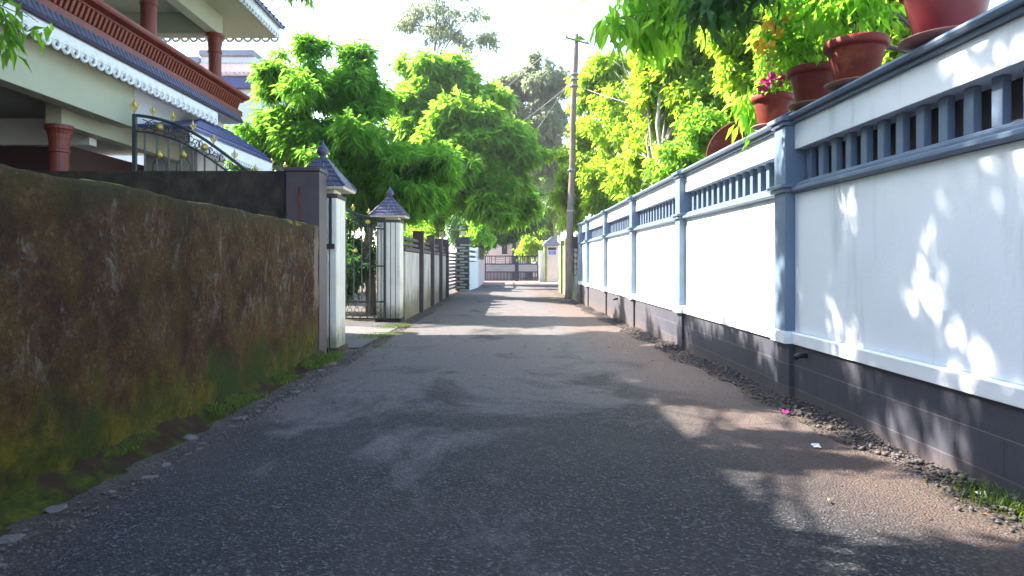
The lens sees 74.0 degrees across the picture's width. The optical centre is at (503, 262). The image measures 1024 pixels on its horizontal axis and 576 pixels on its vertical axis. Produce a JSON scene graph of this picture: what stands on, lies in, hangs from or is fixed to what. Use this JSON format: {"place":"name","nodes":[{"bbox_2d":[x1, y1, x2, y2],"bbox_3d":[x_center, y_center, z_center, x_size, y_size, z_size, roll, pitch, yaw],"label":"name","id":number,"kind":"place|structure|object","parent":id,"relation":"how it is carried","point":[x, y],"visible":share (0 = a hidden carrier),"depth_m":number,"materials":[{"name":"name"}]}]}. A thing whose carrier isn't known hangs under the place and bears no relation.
{"place":"outdoors","nodes":[
{"label":"outdoors","id":0,"kind":"place"},
{"bbox_2d":[130,98,258,170],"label":"iron gate","id":1,"kind":"structure","parent":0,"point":[183,154],"depth_m":11.35,"materials":[{"name":"black metal"}]},
{"bbox_2d":[345,322,406,347],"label":"driveway","id":2,"kind":"structure","parent":0,"point":[356,329],"depth_m":14.44,"materials":[{"name":"concrete"}]},
{"bbox_2d":[438,230,444,237],"bbox_3d":[-2.885,-1.300,31.575,0.320,0.420,0.320,0,0,0],"label":"gate lantern","id":3,"kind":"object","parent":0,"point":[441,233],"visible":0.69,"depth_m":31.45,"materials":[{"name":"beige glass"}]},
{"bbox_2d":[449,278,558,284],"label":"paving","id":4,"kind":"structure","parent":0,"point":[517,283],"depth_m":50.82,"materials":[{"name":"grey concrete"}]},
{"bbox_2d":[0,285,1023,575],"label":"road","id":5,"kind":"structure","parent":0,"point":[524,483],"depth_m":4.14,"materials":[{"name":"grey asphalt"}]},
{"bbox_2d":[0,312,431,575],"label":"gravel","id":6,"kind":"structure","parent":5,"relation":"on","point":[149,480],"depth_m":4.48,"materials":[{"name":"grey gravel"}]},
{"bbox_2d":[811,443,821,447],"bbox_3d":[2.299,1.345,5.009,0.056,0.020,0.057,0,0,0],"label":"paper scrap","id":7,"kind":"object","parent":5,"relation":"on","point":[815,444],"visible":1,"depth_m":5.01,"materials":[{"name":"white paper"}]},
{"bbox_2d":[0,265,1023,555],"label":"ground","id":8,"kind":"structure","parent":0,"point":[134,469],"depth_m":4.74,"materials":[{"name":"soil"}]},
{"bbox_2d":[0,534,25,544],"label":"stone","id":9,"kind":"object","parent":8,"relation":"on","point":[9,539],"visible":0.9,"depth_m":3.32,"materials":[{"name":"grey stone"}]},
{"bbox_2d":[0,0,53,73],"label":"shade tree","id":10,"kind":"object","parent":8,"relation":"on","point":[10,37],"visible":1,"depth_m":4.86,"materials":[{"name":"green plant"}]},
{"bbox_2d":[44,504,67,512],"bbox_3d":[-2.489,1.361,3.778,0.112,0.019,0.143,0,0,0],"label":"stone","id":11,"kind":"object","parent":8,"relation":"on","point":[52,508],"visible":0.99,"depth_m":3.76,"materials":[{"name":"grey stone"}]},
{"bbox_2d":[56,519,66,523],"bbox_3d":[-2.324,1.359,3.572,0.048,0.013,0.049,0,0,0],"label":"stone","id":12,"kind":"object","parent":8,"relation":"on","point":[61,521],"visible":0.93,"depth_m":3.56,"materials":[{"name":"grey stone"}]},
{"bbox_2d":[101,490,116,494],"bbox_3d":[-2.351,1.364,4.046,0.084,0.016,0.049,0,0,-40],"label":"stone","id":13,"kind":"object","parent":8,"relation":"on","point":[111,492],"visible":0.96,"depth_m":4.03,"materials":[{"name":"grey stone"}]},
{"bbox_2d":[0,0,284,170],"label":"house","id":14,"kind":"structure","parent":8,"relation":"on","point":[97,67],"depth_m":11.62,"materials":[{"name":"white paint"}]},
{"bbox_2d":[137,474,158,480],"bbox_3d":[-2.256,1.364,4.314,0.128,0.032,0.114,0,0,-23],"label":"stone","id":15,"kind":"object","parent":8,"relation":"on","point":[147,476],"visible":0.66,"depth_m":4.30,"materials":[{"name":"grey stone"}]},
{"bbox_2d":[0,163,318,503],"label":"mossy wall","id":16,"kind":"structure","parent":8,"relation":"on","point":[126,311],"depth_m":4.85,"materials":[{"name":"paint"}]},
{"bbox_2d":[159,462,171,468],"bbox_3d":[-2.275,1.365,4.569,0.086,0.041,0.105,0,0,0],"label":"stone","id":17,"kind":"object","parent":8,"relation":"on","point":[165,464],"visible":0.62,"depth_m":4.55,"materials":[{"name":"grey stone"}]},
{"bbox_2d":[0,349,331,536],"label":"moss bank","id":18,"kind":"structure","parent":8,"relation":"on","point":[46,490],"depth_m":4.56,"materials":[{"name":"green plant"}]},
{"bbox_2d":[104,361,327,456],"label":"grass","id":19,"kind":"structure","parent":18,"relation":"on","point":[235,402],"depth_m":6.45,"materials":[{"name":"green plant"}]},
{"bbox_2d":[34,167,327,353],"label":"concrete wall","id":20,"kind":"structure","parent":8,"relation":"on","point":[298,194],"depth_m":10.05,"materials":[{"name":"brown paint"}]},
{"bbox_2d":[182,434,198,440],"bbox_3d":[-2.471,1.373,5.348,0.119,0.042,0.144,0,0,-32],"label":"stone","id":21,"kind":"object","parent":8,"relation":"on","point":[189,437],"visible":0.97,"depth_m":5.31,"materials":[{"name":"grey stone"}]},
{"bbox_2d":[110,50,313,169],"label":"white house","id":22,"kind":"structure","parent":8,"relation":"on","point":[236,70],"depth_m":28.98,"materials":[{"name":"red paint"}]},
{"bbox_2d":[231,416,248,420],"bbox_3d":[-2.337,1.381,6.036,0.147,0.032,0.136,0,0,-38],"label":"stone","id":23,"kind":"object","parent":8,"relation":"on","point":[238,419],"visible":0.79,"depth_m":6.01,"materials":[{"name":"grey stone"}]},
{"bbox_2d":[266,0,313,12],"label":"shade tree","id":24,"kind":"object","parent":8,"relation":"on","point":[307,3],"visible":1,"depth_m":14.40,"materials":[{"name":"green plant"}]},
{"bbox_2d":[289,390,300,393],"bbox_3d":[-2.252,1.393,7.327,0.121,0.036,0.134,0,0,43],"label":"stone","id":25,"kind":"object","parent":8,"relation":"on","point":[295,391],"visible":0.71,"depth_m":7.30,"materials":[{"name":"grey stone"}]},
{"bbox_2d":[307,140,356,352],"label":"gate pillar","id":26,"kind":"structure","parent":8,"relation":"on","point":[338,183],"depth_m":10.74,"materials":[{"name":"paint"}]},
{"bbox_2d":[311,349,353,365],"bbox_3d":[-2.549,1.354,9.842,0.533,0.092,1.603,0,0,0],"label":"grass tuft","id":27,"kind":"object","parent":8,"relation":"on","point":[330,356],"visible":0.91,"depth_m":9.80,"materials":[{"name":"green plant"}]},
{"bbox_2d":[224,29,467,314],"bbox_3d":[-4.612,-2.486,19.744,7.190,8.464,4.158,0,0,0],"label":"narrow leaved tree","id":28,"kind":"object","parent":8,"relation":"on","point":[350,99],"visible":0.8,"depth_m":19.23,"materials":[{"name":"green plant"}]},
{"bbox_2d":[345,226,411,311],"bbox_3d":[-4.974,0.122,20.861,3.918,3.236,2.773,0,0,27],"label":"garden shrub","id":29,"kind":"object","parent":8,"relation":"on","point":[357,270],"visible":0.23,"depth_m":20.02,"materials":[{"name":"green plant"}]},
{"bbox_2d":[349,323,417,347],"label":"grass","id":30,"kind":"structure","parent":8,"relation":"on","point":[399,325],"depth_m":13.84,"materials":[{"name":"green plant"}]},
{"bbox_2d":[369,186,409,321],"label":"gate pillar","id":31,"kind":"structure","parent":8,"relation":"on","point":[391,210],"depth_m":17.20,"materials":[{"name":"paint"}]},
{"bbox_2d":[272,160,385,318],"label":"iron gate","id":32,"kind":"structure","parent":31,"relation":"attached to","point":[367,221],"depth_m":17.11,"materials":[{"name":"black metal"}]},
{"bbox_2d":[403,219,443,251],"bbox_3d":[-3.661,-0.297,27.926,2.046,4.172,12.680,0,0,-1],"label":"garden shrub","id":33,"kind":"object","parent":8,"relation":"on","point":[427,229],"visible":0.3,"depth_m":24.75,"materials":[{"name":"green plant"}]},
{"bbox_2d":[403,231,449,319],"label":"garden wall","id":34,"kind":"structure","parent":8,"relation":"on","point":[426,279],"depth_m":21.03,"materials":[{"name":"paint"}]},
{"bbox_2d":[383,0,503,78],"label":"tall sparse tree","id":35,"kind":"object","parent":8,"relation":"on","point":[443,31],"visible":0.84,"depth_m":49.59,"materials":[{"name":"green plant"}]},
{"bbox_2d":[455,237,470,290],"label":"stone pillar","id":36,"kind":"structure","parent":8,"relation":"on","point":[463,262],"depth_m":37.30,"materials":[{"name":"stone"}]},
{"bbox_2d":[449,252,456,289],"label":"slatted gate","id":37,"kind":"structure","parent":36,"relation":"attached to","point":[454,270],"depth_m":36.01,"materials":[{"name":"white metal"}]},
{"bbox_2d":[460,229,465,236],"bbox_3d":[-2.265,-1.630,37.650,0.320,0.420,0.320,0,0,0],"label":"gate lantern","id":38,"kind":"object","parent":36,"relation":"on","point":[462,233],"visible":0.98,"depth_m":37.52,"materials":[{"name":"beige glass"}]},
{"bbox_2d":[377,46,554,234],"bbox_3d":[-1.855,-4.020,30.044,8.268,11.724,6.201,0,0,0],"label":"broad tree","id":39,"kind":"object","parent":8,"relation":"on","point":[443,96],"visible":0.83,"depth_m":28.97,"materials":[{"name":"green plant"}]},
{"bbox_2d":[469,246,477,289],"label":"louvred wall","id":40,"kind":"structure","parent":8,"relation":"on","point":[473,266],"depth_m":40.34,"materials":[{"name":"white paint"}]},
{"bbox_2d":[460,220,496,249],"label":"lime bush","id":41,"kind":"object","parent":8,"relation":"on","point":[480,234],"visible":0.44,"depth_m":40.74,"materials":[{"name":"green plant"}]},
{"bbox_2d":[476,247,484,286],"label":"plaster wall","id":42,"kind":"structure","parent":8,"relation":"on","point":[481,270],"depth_m":48.42,"materials":[{"name":"white paint"}]},
{"bbox_2d":[443,183,547,254],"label":"dark tree","id":43,"kind":"object","parent":8,"relation":"on","point":[512,237],"visible":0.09,"depth_m":47.60,"materials":[{"name":"green plant"}]},
{"bbox_2d":[484,232,519,279],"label":"porch house","id":44,"kind":"structure","parent":8,"relation":"on","point":[507,250],"depth_m":63.00,"materials":[{"name":"paint"}]},
{"bbox_2d":[502,242,506,253],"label":"window","id":45,"kind":"structure","parent":44,"relation":"in","point":[504,250],"depth_m":62.96,"materials":[{"name":"grey glass"}]},
{"bbox_2d":[512,146,567,262],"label":"lane end tree","id":46,"kind":"object","parent":8,"relation":"on","point":[531,246],"visible":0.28,"depth_m":59.93,"materials":[{"name":"green plant"}]},
{"bbox_2d":[495,48,585,279],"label":"round far tree","id":47,"kind":"object","parent":8,"relation":"on","point":[535,87],"visible":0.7,"depth_m":59.16,"materials":[{"name":"green plant"}]},
{"bbox_2d":[539,251,543,281],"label":"gate post","id":48,"kind":"object","parent":8,"relation":"on","point":[541,266],"visible":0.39,"depth_m":54.80,"materials":[{"name":"white paint"}]},
{"bbox_2d":[485,255,538,281],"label":"metal gate","id":49,"kind":"structure","parent":48,"relation":"attached to","point":[516,268],"depth_m":54.98,"materials":[{"name":"grey metal"}]},
{"bbox_2d":[543,237,559,281],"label":"nameplate pillar","id":50,"kind":"structure","parent":8,"relation":"on","point":[551,244],"depth_m":54.10,"materials":[{"name":"beige paint"}]},
{"bbox_2d":[535,165,580,279],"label":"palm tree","id":51,"kind":"object","parent":8,"relation":"on","point":[555,221],"visible":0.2,"depth_m":60.31,"materials":[{"name":"green plant"}]},
{"bbox_2d":[544,34,588,302],"bbox_3d":[2.384,-3.533,26.579,1.816,10.808,0.591,0,0,-10],"label":"utility pole","id":52,"kind":"object","parent":8,"relation":"on","point":[571,243],"visible":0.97,"depth_m":26.49,"materials":[{"name":"concrete"}]},
{"bbox_2d":[501,35,565,91],"bbox_3d":[-2.665,-7.388,35.240,0.022,3.047,20.275,0,0,-30],"label":"overhead wire","id":53,"kind":"object","parent":52,"relation":"attached to","point":[534,63],"visible":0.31,"depth_m":28.40,"materials":[{"name":"white metal"}]},
{"bbox_2d":[525,82,571,119],"bbox_3d":[-0.892,-5.850,31.299,0.022,2.522,11.853,0,0,-37],"label":"overhead wire","id":54,"kind":"object","parent":52,"relation":"attached to","point":[548,101],"visible":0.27,"depth_m":27.75,"materials":[{"name":"black metal"}]},
{"bbox_2d":[535,75,573,131],"bbox_3d":[0.181,-5.959,38.249,0.022,2.705,24.042,0,0,-12],"label":"overhead wire","id":55,"kind":"object","parent":52,"relation":"attached to","point":[555,102],"visible":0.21,"depth_m":28.83,"materials":[{"name":"white metal"}]},
{"bbox_2d":[578,86,627,102],"bbox_3d":[5.954,-5.349,22.800,0.022,3.122,9.744,0,0,-39],"label":"overhead wire","id":56,"kind":"object","parent":52,"relation":"attached to","point":[603,95],"visible":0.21,"depth_m":25.54,"materials":[{"name":"white metal"}]},
{"bbox_2d":[559,234,579,301],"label":"green wall","id":57,"kind":"structure","parent":8,"relation":"on","point":[562,268],"depth_m":33.49,"materials":[{"name":"paint"}]},
{"bbox_2d":[546,48,650,233],"bbox_3d":[4.381,-3.467,26.087,3.899,10.554,10.055,0,0,-10],"label":"garden tree","id":58,"kind":"object","parent":8,"relation":"on","point":[603,180],"visible":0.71,"depth_m":26.83,"materials":[{"name":"green plant"}]},
{"bbox_2d":[525,0,673,140],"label":"palm tree","id":59,"kind":"object","parent":8,"relation":"on","point":[590,6],"visible":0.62,"depth_m":20.16,"materials":[{"name":"green plant"}]},
{"bbox_2d":[613,22,740,185],"bbox_3d":[4.752,-2.534,17.618,3.081,8.498,4.601,0,0,-24],"label":"garden tree","id":60,"kind":"object","parent":8,"relation":"on","point":[657,99],"visible":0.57,"depth_m":16.96,"materials":[{"name":"green plant"}]},
{"bbox_2d":[638,80,747,186],"bbox_3d":[4.391,-1.342,14.827,2.050,5.923,4.091,0,0,-33],"label":"garden shrub","id":61,"kind":"object","parent":8,"relation":"on","point":[698,128],"visible":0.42,"depth_m":14.74,"materials":[{"name":"green plant"}]},
{"bbox_2d":[671,0,780,49],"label":"overhanging tree","id":62,"kind":"object","parent":8,"relation":"on","point":[719,15],"visible":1,"depth_m":6.39,"materials":[{"name":"green plant"}]},
{"bbox_2d":[706,120,747,156],"bbox_3d":[4.428,-0.578,12.418,1.414,4.156,0.460,0,0,23],"label":"rusty dish","id":63,"kind":"object","parent":8,"relation":"on","point":[719,141],"visible":0.13,"depth_m":12.65,"materials":[{"name":"metal"}]},
{"bbox_2d":[572,0,909,74],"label":"overhanging tree","id":64,"kind":"object","parent":8,"relation":"on","point":[646,30],"visible":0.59,"depth_m":7.06,"materials":[{"name":"green plant"}]},
{"bbox_2d":[577,0,1023,503],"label":"boundary wall","id":65,"kind":"structure","parent":8,"relation":"on","point":[853,251],"depth_m":5.46,"materials":[{"name":"white paint"}]},
{"bbox_2d":[721,87,757,149],"bbox_3d":[3.012,-1.753,8.317,0.566,0.812,0.490,0,0,-26],"label":"potted plant","id":66,"kind":"object","parent":65,"relation":"on","point":[747,120],"visible":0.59,"depth_m":8.27,"materials":[{"name":"green plant"}]},
{"bbox_2d":[748,50,793,130],"bbox_3d":[3.039,-2.010,7.722,0.521,0.980,0.575,0,0,0],"label":"potted plant","id":67,"kind":"object","parent":65,"relation":"on","point":[771,102],"visible":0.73,"depth_m":7.62,"materials":[{"name":"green plant"}]},
{"bbox_2d":[749,8,832,110],"bbox_3d":[2.939,-2.055,6.823,0.882,1.071,0.879,0,0,15],"label":"potted plant","id":68,"kind":"object","parent":65,"relation":"on","point":[811,78],"visible":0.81,"depth_m":6.65,"materials":[{"name":"green plant"}]},
{"bbox_2d":[774,0,905,91],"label":"potted plant","id":69,"kind":"object","parent":65,"relation":"on","point":[858,52],"visible":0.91,"depth_m":5.86,"materials":[{"name":"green plant"}]},
{"bbox_2d":[898,0,989,51],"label":"potted plant","id":70,"kind":"object","parent":65,"relation":"on","point":[928,20],"visible":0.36,"depth_m":4.60,"materials":[{"name":"red ceramic"}]},
{"bbox_2d":[695,0,911,111],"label":"garden tree","id":71,"kind":"object","parent":8,"relation":"on","point":[735,60],"visible":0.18,"depth_m":11.60,"materials":[{"name":"green plant"}]},
{"bbox_2d":[925,469,1023,527],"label":"grass tuft","id":72,"kind":"object","parent":8,"relation":"on","point":[1000,498],"visible":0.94,"depth_m":3.85,"materials":[{"name":"green plant"}]},
{"bbox_2d":[165,0,1006,262],"label":"sky","id":73,"kind":"structure","parent":0,"point":[346,21],"materials":[{"name":"white"}]},
{"bbox_2d":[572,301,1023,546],"bbox_3d":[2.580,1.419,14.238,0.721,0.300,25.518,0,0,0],"label":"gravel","id":74,"kind":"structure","parent":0,"point":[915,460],"depth_m":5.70,"materials":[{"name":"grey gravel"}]}
]}

